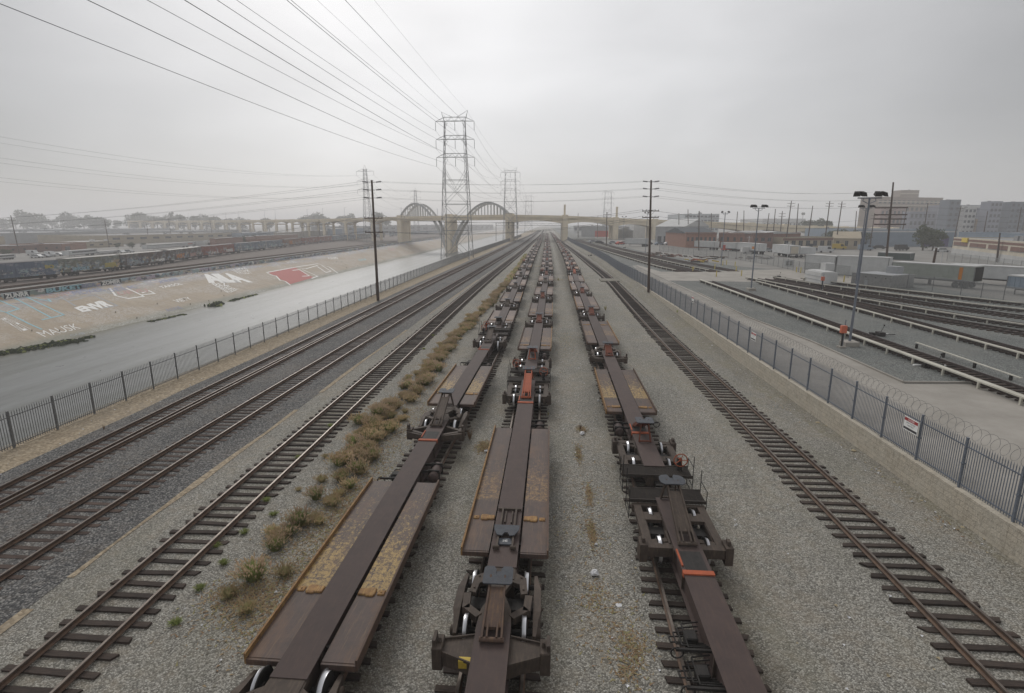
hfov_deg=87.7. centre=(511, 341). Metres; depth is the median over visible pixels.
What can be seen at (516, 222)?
power line
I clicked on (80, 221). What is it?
tree
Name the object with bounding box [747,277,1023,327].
electric track
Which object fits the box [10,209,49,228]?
tree
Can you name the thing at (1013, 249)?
window
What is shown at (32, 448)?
dirt margin
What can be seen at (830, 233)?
tree
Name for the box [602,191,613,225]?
transmission tower
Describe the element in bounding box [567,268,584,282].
spine car
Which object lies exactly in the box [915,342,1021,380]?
rail cover
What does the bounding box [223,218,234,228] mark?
tree
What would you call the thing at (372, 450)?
grass tuft
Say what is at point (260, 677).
spine car
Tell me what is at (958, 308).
electric track
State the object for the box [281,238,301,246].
boxcar
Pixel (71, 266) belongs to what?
boxcar
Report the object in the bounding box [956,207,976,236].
building
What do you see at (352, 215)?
tree
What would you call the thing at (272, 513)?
grass tuft
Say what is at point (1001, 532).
retaining wall
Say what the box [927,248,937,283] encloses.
utility pole
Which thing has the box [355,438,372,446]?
grass tuft
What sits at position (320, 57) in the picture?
power line
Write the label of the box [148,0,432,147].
power line
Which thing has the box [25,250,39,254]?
parked car
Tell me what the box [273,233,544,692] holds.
railway track
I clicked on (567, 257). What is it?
spine car
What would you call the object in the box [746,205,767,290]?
light mast
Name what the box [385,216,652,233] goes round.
power line
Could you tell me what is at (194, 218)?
tree
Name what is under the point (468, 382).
spine car
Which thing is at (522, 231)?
power line
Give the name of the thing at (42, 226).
tree
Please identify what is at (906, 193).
building
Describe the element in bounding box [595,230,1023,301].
paved lot
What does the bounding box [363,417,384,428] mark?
grass tuft
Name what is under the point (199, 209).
power line
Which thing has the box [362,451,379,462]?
grass tuft
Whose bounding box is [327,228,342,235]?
boxcar
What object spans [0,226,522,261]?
side ground
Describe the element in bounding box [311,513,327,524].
grass tuft
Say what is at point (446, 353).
grass tuft
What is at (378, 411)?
grass tuft
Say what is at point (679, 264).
electric track
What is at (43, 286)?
railway track
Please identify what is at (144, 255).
door
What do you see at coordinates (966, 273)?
semi trailer
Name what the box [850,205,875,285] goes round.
light mast
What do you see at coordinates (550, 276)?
spine car
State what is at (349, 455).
grass tuft
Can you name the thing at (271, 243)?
boxcar
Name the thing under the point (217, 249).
boxcar
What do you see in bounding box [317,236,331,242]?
boxcar
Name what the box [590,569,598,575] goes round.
plastic bag
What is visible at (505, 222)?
power line
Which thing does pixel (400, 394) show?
grass tuft
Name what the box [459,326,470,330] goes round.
grass tuft
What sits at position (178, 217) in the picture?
tree
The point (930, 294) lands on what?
electric track
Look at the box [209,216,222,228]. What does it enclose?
tree
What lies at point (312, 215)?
tree
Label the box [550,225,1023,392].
yard terrace
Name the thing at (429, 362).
grass tuft
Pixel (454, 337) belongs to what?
grass tuft
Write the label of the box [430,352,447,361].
grass tuft
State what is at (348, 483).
grass tuft
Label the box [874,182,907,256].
utility pole
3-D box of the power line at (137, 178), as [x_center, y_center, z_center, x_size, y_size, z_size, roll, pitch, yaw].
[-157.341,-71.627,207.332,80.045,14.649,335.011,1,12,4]
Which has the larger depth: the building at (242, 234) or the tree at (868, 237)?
the building at (242, 234)
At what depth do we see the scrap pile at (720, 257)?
150.99 m
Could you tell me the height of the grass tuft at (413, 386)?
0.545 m
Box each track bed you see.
[0,232,470,287]
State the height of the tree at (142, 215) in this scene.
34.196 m
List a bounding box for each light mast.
[721,211,729,264]
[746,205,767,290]
[839,191,887,346]
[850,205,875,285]
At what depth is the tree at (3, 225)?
815.03 m
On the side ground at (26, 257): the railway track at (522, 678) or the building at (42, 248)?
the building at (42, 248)
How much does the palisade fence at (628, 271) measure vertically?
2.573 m
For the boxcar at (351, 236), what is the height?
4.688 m
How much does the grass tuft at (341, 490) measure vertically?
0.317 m
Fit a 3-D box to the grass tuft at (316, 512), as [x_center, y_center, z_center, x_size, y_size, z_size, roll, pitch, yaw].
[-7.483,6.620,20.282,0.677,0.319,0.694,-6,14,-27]
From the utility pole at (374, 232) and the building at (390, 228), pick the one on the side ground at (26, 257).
the building at (390, 228)
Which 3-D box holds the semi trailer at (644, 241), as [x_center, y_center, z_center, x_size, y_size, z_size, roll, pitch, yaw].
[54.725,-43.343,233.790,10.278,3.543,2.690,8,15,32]
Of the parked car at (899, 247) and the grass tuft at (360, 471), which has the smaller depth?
the grass tuft at (360, 471)
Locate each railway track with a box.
[0,230,538,512]
[0,230,540,589]
[0,230,543,692]
[0,236,436,288]
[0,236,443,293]
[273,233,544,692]
[435,233,552,692]
[550,232,1023,692]
[551,233,771,692]
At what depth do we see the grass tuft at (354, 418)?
29.87 m
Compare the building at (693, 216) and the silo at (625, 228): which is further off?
the building at (693, 216)
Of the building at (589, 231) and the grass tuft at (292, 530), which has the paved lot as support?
the building at (589, 231)
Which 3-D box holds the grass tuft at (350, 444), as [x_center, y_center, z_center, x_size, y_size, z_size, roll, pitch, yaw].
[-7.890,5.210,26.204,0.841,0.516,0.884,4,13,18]
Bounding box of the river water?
[0,227,535,446]
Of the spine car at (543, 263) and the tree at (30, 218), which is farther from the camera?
the tree at (30, 218)
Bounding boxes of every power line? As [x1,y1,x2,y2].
[0,3,428,164]
[3,143,352,175]
[4,137,368,175]
[4,158,366,186]
[4,163,350,186]
[6,182,355,217]
[7,178,369,197]
[8,182,373,217]
[9,182,342,197]
[9,197,362,230]
[11,198,371,230]
[16,189,361,223]
[18,190,370,223]
[66,231,364,244]
[75,217,360,246]
[88,0,455,166]
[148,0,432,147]
[185,0,472,165]
[217,0,439,140]
[237,0,431,128]
[287,0,469,145]
[291,0,454,130]
[345,0,469,126]
[371,210,637,222]
[372,216,640,233]
[381,181,651,184]
[381,196,637,201]
[384,196,653,201]
[385,210,649,222]
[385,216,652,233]
[651,210,878,222]
[653,182,840,193]
[659,216,898,228]
[662,181,868,193]
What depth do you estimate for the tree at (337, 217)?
841.93 m
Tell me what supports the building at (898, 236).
on the paved lot
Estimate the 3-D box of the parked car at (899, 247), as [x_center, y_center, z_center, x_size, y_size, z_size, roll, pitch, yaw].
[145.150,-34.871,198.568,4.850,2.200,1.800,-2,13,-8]
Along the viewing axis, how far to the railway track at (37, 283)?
156.25 m
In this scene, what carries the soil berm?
on the yard ground at (792, 574)
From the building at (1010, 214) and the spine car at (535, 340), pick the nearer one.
the spine car at (535, 340)
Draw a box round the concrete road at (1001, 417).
[633,265,1023,523]
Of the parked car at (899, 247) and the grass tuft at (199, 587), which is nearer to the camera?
the grass tuft at (199, 587)
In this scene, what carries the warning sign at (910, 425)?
attached to the palisade fence at (628, 271)
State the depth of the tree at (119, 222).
890.04 m
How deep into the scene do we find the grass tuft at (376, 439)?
27.27 m
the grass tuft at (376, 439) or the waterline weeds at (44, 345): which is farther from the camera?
the waterline weeds at (44, 345)
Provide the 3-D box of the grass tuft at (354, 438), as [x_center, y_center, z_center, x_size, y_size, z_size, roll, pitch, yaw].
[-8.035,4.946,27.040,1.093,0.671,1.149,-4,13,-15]
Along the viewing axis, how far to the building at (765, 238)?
206.34 m
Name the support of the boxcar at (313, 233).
on the side ground at (26, 257)
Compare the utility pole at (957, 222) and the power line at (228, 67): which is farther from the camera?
the utility pole at (957, 222)
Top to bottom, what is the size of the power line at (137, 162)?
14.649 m
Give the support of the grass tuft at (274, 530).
on the yard ground at (792, 574)
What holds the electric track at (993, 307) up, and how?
on the yard terrace
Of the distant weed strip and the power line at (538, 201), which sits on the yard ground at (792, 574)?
the distant weed strip
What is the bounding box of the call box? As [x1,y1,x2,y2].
[836,320,847,347]
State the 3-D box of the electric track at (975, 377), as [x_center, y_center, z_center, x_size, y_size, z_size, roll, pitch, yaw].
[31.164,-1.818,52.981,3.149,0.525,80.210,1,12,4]
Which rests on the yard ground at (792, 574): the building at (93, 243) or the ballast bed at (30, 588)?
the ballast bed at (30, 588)
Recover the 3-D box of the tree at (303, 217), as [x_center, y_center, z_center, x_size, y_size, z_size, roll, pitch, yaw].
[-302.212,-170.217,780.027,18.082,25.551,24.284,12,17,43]
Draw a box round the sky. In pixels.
[0,0,1023,234]
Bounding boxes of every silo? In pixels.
[618,228,623,237]
[622,226,628,237]
[627,229,633,237]
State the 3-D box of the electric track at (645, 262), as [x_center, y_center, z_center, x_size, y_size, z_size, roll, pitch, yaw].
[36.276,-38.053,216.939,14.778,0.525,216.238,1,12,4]
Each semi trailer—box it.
[94,250,117,253]
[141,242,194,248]
[624,238,648,246]
[694,241,719,249]
[721,242,739,250]
[737,242,766,253]
[772,244,802,257]
[779,246,815,256]
[804,254,837,271]
[835,255,892,275]
[892,261,984,287]
[950,263,1023,280]
[1006,274,1023,294]
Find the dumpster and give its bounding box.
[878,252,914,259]
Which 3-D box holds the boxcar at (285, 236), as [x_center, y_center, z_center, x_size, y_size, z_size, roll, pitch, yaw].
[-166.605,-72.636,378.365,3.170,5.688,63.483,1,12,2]
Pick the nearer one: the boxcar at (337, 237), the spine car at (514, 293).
the spine car at (514, 293)
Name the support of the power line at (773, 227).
attached to the utility pole at (649, 257)
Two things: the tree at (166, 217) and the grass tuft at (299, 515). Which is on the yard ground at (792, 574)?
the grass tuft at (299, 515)
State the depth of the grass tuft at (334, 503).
21.27 m
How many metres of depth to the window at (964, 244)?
164.39 m
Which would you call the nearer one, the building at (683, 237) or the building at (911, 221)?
the building at (683, 237)
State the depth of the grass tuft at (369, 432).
27.50 m
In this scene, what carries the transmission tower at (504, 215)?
on the dirt margin
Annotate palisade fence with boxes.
[0,235,520,451]
[567,237,1023,526]
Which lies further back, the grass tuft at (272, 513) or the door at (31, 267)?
the door at (31, 267)
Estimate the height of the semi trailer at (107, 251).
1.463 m
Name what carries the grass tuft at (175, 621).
on the yard ground at (792, 574)
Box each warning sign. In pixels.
[751,332,755,340]
[903,415,918,435]
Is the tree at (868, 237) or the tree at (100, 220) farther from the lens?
the tree at (100, 220)
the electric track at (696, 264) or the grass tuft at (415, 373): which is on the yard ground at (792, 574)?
the grass tuft at (415, 373)
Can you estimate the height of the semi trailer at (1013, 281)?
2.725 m
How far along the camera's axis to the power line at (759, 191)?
89.89 m
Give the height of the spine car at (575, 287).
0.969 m
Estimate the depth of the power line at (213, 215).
85.61 m
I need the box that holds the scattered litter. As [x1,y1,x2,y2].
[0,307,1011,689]
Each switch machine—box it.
[868,325,895,336]
[913,353,955,367]
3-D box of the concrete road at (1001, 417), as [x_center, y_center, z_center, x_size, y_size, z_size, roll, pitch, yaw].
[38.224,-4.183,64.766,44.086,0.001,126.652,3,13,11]
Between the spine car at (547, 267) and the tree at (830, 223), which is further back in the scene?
the tree at (830, 223)
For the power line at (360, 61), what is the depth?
62.77 m
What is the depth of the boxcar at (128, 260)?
167.66 m
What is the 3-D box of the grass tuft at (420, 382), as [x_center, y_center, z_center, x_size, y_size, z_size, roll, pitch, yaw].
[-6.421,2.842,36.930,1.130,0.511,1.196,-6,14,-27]
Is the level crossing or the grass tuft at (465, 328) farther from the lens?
the level crossing
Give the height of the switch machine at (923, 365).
1.000 m
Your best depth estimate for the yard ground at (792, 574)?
17.82 m
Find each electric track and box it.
[576,240,687,271]
[578,240,702,271]
[584,239,719,271]
[600,243,735,270]
[698,279,1023,404]
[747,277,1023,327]
[757,281,1023,358]
[765,278,1023,319]
[766,285,1023,336]
[772,276,1023,311]
[800,277,1023,306]
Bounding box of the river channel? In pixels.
[0,226,530,350]
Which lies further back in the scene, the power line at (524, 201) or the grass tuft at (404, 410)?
the power line at (524, 201)
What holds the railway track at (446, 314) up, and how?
on the yard ground at (792, 574)
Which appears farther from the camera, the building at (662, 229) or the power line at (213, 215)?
the building at (662, 229)
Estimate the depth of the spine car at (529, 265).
131.78 m
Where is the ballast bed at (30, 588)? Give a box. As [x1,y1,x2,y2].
[0,230,541,625]
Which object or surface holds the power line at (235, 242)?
attached to the utility pole at (374, 232)
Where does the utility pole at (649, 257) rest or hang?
on the soil berm
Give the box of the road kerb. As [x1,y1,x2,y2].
[697,292,972,383]
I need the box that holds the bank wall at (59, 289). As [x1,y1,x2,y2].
[0,234,465,299]
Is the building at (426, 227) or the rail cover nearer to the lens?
the rail cover
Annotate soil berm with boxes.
[551,227,1023,578]
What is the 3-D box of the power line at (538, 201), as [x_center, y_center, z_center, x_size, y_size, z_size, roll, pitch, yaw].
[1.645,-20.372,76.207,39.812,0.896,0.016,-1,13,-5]
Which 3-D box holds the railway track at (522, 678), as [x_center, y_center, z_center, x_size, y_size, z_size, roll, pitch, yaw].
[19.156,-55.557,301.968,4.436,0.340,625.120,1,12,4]
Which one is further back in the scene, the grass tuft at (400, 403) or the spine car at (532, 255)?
the spine car at (532, 255)
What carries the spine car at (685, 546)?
on the railway track at (670, 618)
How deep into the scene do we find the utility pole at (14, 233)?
242.08 m
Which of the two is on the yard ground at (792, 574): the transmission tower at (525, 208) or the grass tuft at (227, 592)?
the grass tuft at (227, 592)
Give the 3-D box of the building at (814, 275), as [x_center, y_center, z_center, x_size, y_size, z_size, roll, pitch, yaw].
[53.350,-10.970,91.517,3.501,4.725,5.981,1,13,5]
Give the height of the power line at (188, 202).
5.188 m
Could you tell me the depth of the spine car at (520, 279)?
93.29 m
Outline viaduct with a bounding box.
[127,202,899,252]
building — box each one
[0,228,174,233]
[0,231,107,243]
[0,236,5,243]
[0,244,61,253]
[9,242,86,250]
[37,232,241,243]
[47,239,123,247]
[124,229,255,232]
[192,240,209,246]
[223,231,273,236]
[245,238,281,241]
[311,225,420,234]
[392,224,492,230]
[573,225,593,231]
[581,225,628,236]
[625,224,645,237]
[655,219,708,242]
[665,228,716,247]
[668,213,718,232]
[718,231,800,246]
[733,231,772,248]
[740,218,805,231]
[772,236,833,247]
[804,227,957,246]
[804,263,837,283]
[832,231,861,248]
[851,266,914,287]
[857,197,942,227]
[872,208,905,227]
[893,190,919,196]
[900,211,935,228]
[928,204,980,228]
[936,199,960,228]
[951,236,1023,265]
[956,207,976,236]
[958,231,1023,236]
[973,219,977,231]
[976,201,1002,231]
[998,201,1023,231]
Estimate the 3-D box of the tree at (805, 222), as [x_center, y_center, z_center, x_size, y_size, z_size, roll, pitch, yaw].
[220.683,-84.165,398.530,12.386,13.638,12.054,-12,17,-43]
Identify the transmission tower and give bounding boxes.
[356,165,374,242]
[411,189,420,234]
[435,110,474,258]
[501,167,519,238]
[523,195,531,232]
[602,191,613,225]
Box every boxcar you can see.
[0,259,59,282]
[56,254,120,275]
[116,250,164,268]
[160,246,201,262]
[199,243,234,257]
[210,236,254,244]
[232,241,260,252]
[255,234,297,238]
[260,239,282,249]
[274,231,302,237]
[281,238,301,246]
[301,231,318,236]
[301,236,318,244]
[317,230,327,235]
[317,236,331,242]
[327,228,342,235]
[331,235,343,241]
[344,234,354,239]
[389,231,426,235]
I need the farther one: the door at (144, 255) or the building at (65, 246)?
the building at (65, 246)
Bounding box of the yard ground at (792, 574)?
[0,226,1023,692]
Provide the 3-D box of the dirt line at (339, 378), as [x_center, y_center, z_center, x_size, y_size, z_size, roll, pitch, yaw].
[-11.966,1.106,45.890,0.398,0.001,21.448,1,12,4]
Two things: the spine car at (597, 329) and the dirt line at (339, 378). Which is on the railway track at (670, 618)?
the spine car at (597, 329)
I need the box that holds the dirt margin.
[0,230,534,473]
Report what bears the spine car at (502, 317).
on the railway track at (353, 677)
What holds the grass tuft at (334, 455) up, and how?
on the yard ground at (792, 574)
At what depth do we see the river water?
90.79 m
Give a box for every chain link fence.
[659,245,849,277]
[906,274,1023,305]
[947,253,1023,265]
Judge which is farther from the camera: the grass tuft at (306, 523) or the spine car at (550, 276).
the spine car at (550, 276)
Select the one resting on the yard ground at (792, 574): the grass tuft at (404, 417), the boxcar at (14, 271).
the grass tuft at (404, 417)
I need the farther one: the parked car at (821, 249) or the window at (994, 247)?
the parked car at (821, 249)
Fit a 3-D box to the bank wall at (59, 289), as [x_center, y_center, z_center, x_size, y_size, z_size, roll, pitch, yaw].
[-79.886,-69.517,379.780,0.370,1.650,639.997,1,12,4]
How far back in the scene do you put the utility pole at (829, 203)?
213.02 m
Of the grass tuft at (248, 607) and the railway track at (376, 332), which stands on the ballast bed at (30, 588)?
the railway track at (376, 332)
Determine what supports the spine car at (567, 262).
on the railway track at (670, 618)
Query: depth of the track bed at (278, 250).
223.55 m
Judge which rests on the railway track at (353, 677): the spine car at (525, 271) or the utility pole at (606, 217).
the spine car at (525, 271)
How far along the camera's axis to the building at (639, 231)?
374.89 m
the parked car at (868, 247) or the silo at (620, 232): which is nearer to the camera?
the parked car at (868, 247)
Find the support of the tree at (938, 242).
on the paved lot
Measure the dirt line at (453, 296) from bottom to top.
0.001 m
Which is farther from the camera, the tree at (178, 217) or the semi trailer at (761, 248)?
the tree at (178, 217)
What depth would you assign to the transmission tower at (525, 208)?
620.08 m
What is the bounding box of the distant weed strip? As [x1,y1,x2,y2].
[504,253,526,280]
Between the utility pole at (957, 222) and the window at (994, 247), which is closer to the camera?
the window at (994, 247)
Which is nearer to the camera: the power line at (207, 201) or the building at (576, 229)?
the power line at (207, 201)
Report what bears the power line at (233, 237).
attached to the utility pole at (374, 232)
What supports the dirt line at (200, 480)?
on the ballast bed at (30, 588)
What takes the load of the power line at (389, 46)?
attached to the transmission tower at (445, 173)
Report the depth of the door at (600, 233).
398.57 m
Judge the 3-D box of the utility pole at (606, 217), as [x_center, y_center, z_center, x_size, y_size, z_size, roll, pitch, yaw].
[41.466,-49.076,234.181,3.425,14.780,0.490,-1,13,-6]
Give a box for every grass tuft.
[166,616,183,626]
[192,583,205,590]
[215,582,241,599]
[218,558,231,565]
[226,552,276,582]
[231,596,262,614]
[239,527,249,533]
[260,522,282,534]
[260,532,291,551]
[261,496,270,501]
[264,525,289,536]
[267,509,279,515]
[271,561,298,577]
[273,520,301,537]
[279,504,313,527]
[298,516,311,525]
[302,483,328,500]
[307,509,322,518]
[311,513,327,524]
[312,473,329,482]
[319,492,337,504]
[323,450,353,466]
[323,492,344,506]
[327,468,354,481]
[329,447,352,458]
[330,486,347,495]
[331,448,357,464]
[338,475,360,489]
[342,431,363,444]
[343,442,360,449]
[345,457,369,472]
[347,412,369,423]
[349,445,365,456]
[351,429,362,435]
[351,463,370,474]
[352,447,368,456]
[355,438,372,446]
[355,451,369,459]
[359,440,377,448]
[359,445,382,459]
[360,426,386,439]
[361,413,382,423]
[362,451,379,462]
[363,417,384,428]
[364,400,393,416]
[368,432,383,442]
[373,429,390,437]
[375,419,401,432]
[381,397,397,405]
[382,411,396,418]
[388,399,405,408]
[394,415,405,421]
[395,390,411,398]
[397,378,415,387]
[397,414,409,420]
[399,407,410,412]
[402,393,420,401]
[408,384,423,389]
[408,384,425,393]
[411,369,421,375]
[413,379,426,385]
[417,375,434,385]
[420,367,433,371]
[423,359,440,365]
[423,371,437,378]
[428,355,440,360]
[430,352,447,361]
[430,361,446,371]
[438,351,451,357]
[442,339,454,343]
[443,345,455,351]
[447,335,459,340]
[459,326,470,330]
[477,305,487,310]
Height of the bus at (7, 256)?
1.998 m
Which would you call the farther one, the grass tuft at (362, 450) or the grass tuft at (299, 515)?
the grass tuft at (362, 450)
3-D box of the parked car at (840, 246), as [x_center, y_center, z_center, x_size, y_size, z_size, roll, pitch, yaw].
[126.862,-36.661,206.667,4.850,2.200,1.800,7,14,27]
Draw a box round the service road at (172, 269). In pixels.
[0,232,472,290]
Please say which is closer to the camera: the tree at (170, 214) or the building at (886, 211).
the building at (886, 211)
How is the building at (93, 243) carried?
on the side ground at (26, 257)
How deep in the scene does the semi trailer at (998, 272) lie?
86.25 m
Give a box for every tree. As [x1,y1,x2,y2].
[0,218,10,228]
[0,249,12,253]
[8,218,20,228]
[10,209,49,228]
[36,219,49,228]
[43,219,59,228]
[54,211,79,228]
[76,217,87,228]
[81,215,105,228]
[91,216,111,227]
[112,220,122,227]
[122,215,144,227]
[132,212,151,227]
[147,216,163,227]
[159,214,173,227]
[168,212,174,227]
[174,214,187,229]
[189,216,199,229]
[197,214,213,228]
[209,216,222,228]
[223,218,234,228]
[231,217,249,228]
[261,218,273,231]
[297,216,313,230]
[304,211,326,227]
[314,214,329,226]
[335,216,346,225]
[337,213,356,225]
[369,211,386,225]
[798,220,813,232]
[805,218,825,225]
[821,220,833,225]
[821,230,836,236]
[853,230,872,243]
[912,224,946,250]
[929,233,948,250]
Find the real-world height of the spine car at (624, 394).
1.889 m
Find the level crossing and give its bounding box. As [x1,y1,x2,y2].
[599,278,619,281]
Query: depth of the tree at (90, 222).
794.11 m
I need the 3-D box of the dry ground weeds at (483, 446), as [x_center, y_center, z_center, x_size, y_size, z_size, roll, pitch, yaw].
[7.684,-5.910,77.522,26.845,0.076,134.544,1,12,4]
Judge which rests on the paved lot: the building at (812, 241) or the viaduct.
the building at (812, 241)
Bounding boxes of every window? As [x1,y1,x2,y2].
[953,241,967,246]
[969,243,985,248]
[988,245,1007,250]
[1010,247,1023,252]
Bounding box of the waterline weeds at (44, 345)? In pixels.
[0,294,258,355]
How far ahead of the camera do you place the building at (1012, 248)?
145.49 m
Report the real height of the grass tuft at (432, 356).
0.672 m
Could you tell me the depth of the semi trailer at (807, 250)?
161.25 m
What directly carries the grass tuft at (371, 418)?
on the yard ground at (792, 574)
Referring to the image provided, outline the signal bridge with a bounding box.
[496,224,560,225]
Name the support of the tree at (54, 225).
on the side ground at (26, 257)
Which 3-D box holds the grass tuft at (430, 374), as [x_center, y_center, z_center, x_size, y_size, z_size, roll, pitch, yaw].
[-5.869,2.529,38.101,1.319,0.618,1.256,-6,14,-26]
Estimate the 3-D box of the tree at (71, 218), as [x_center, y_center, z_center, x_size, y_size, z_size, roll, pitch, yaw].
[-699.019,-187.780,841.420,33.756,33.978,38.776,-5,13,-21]
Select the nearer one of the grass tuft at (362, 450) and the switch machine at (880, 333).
the grass tuft at (362, 450)
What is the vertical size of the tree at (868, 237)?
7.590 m
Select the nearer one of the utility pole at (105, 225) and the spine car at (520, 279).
the spine car at (520, 279)
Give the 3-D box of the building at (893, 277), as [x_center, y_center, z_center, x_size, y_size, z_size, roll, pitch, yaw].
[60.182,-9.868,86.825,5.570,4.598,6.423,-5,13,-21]
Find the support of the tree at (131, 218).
on the side ground at (26, 257)
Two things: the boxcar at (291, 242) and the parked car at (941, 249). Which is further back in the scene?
the boxcar at (291, 242)
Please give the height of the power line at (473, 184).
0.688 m
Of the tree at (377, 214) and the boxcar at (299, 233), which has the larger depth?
the tree at (377, 214)
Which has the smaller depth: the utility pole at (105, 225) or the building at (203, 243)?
the utility pole at (105, 225)
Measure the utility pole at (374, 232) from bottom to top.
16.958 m
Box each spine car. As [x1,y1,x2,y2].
[230,665,344,692]
[243,388,468,692]
[425,324,509,425]
[431,566,550,692]
[461,365,550,634]
[481,298,518,337]
[499,282,523,305]
[508,272,527,288]
[510,312,552,376]
[515,264,530,276]
[519,260,532,268]
[522,255,534,263]
[526,252,535,257]
[528,291,552,321]
[534,277,553,297]
[538,270,553,282]
[540,262,552,272]
[541,257,551,265]
[542,253,551,260]
[563,253,573,259]
[564,257,576,265]
[566,261,579,271]
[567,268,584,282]
[570,282,589,292]
[572,286,599,314]
[578,306,618,354]
[590,341,694,490]
[625,467,767,692]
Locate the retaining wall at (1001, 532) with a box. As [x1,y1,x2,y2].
[633,279,1023,567]
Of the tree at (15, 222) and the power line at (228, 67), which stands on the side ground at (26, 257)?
the tree at (15, 222)
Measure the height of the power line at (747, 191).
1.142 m
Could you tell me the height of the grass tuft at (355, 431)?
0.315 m
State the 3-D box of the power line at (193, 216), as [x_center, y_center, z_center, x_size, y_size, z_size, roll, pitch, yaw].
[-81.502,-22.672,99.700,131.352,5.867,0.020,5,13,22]
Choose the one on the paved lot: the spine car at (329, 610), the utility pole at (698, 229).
the utility pole at (698, 229)
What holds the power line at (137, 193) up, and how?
attached to the transmission tower at (364, 208)
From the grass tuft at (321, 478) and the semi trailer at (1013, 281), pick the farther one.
the semi trailer at (1013, 281)
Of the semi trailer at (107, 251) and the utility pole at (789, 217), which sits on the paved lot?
the utility pole at (789, 217)
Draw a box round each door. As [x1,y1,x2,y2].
[24,262,37,275]
[91,257,100,269]
[142,253,147,263]
[595,231,607,236]
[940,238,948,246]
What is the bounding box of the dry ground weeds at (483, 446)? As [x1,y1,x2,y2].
[149,266,970,692]
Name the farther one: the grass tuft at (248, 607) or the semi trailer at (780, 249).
the semi trailer at (780, 249)
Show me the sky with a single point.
(819, 99)
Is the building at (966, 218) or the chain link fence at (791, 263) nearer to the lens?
the chain link fence at (791, 263)
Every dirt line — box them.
[0,609,33,633]
[67,410,297,577]
[319,330,406,392]
[428,280,477,314]
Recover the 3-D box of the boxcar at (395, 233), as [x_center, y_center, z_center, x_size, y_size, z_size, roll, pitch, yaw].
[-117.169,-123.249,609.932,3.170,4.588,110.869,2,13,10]
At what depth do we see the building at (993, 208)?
360.14 m
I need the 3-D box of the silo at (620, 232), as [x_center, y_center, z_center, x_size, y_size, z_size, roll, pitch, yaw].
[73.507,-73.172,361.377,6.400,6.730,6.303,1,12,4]
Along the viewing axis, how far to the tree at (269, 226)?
781.95 m
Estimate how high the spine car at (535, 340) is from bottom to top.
1.844 m
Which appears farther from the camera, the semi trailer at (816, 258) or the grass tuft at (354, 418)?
the semi trailer at (816, 258)
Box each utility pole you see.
[7,215,19,253]
[102,220,109,246]
[362,180,382,300]
[603,214,610,245]
[642,180,658,291]
[698,211,699,248]
[786,201,794,236]
[825,201,833,236]
[837,201,842,234]
[870,213,876,244]
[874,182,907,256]
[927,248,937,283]
[952,206,962,245]
[996,233,1000,261]
[1016,207,1023,231]
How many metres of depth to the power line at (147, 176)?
209.47 m
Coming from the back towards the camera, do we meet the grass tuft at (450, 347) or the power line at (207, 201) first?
the power line at (207, 201)
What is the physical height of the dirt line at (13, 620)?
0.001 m
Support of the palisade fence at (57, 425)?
on the yard ground at (792, 574)
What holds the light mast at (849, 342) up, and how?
on the yard terrace
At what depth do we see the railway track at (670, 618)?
15.90 m
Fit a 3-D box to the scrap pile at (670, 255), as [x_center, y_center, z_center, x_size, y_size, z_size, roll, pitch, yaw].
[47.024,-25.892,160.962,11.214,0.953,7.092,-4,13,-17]
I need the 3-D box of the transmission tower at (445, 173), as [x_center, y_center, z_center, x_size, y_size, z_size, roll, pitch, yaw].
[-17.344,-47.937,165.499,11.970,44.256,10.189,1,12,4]
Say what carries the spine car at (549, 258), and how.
on the railway track at (522, 678)
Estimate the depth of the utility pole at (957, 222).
222.87 m
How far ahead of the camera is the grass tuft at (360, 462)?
24.11 m
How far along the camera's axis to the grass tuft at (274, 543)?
18.35 m
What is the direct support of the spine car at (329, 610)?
on the railway track at (353, 677)
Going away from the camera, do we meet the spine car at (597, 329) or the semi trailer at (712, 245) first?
the spine car at (597, 329)
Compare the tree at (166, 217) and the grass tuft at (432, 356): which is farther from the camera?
the tree at (166, 217)
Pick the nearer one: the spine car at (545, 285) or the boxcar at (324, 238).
the spine car at (545, 285)
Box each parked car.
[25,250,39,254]
[30,254,43,257]
[44,251,56,256]
[741,247,755,253]
[818,246,833,252]
[832,243,846,249]
[857,244,872,250]
[872,245,885,248]
[894,244,908,250]
[933,248,949,251]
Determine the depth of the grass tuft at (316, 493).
21.67 m
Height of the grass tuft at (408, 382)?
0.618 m
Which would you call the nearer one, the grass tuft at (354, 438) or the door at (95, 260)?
the grass tuft at (354, 438)
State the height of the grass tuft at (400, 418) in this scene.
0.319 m
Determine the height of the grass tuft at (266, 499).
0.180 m
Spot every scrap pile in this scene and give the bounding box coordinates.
[650,255,772,258]
[654,254,686,256]
[684,258,718,262]
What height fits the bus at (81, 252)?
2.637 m
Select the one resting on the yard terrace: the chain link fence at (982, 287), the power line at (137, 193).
the chain link fence at (982, 287)
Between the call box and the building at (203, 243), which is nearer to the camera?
the call box
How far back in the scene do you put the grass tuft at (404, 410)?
31.69 m
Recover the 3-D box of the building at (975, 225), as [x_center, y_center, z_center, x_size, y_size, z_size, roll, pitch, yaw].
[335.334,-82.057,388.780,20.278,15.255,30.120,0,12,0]
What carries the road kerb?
on the yard terrace
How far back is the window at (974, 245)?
152.30 m

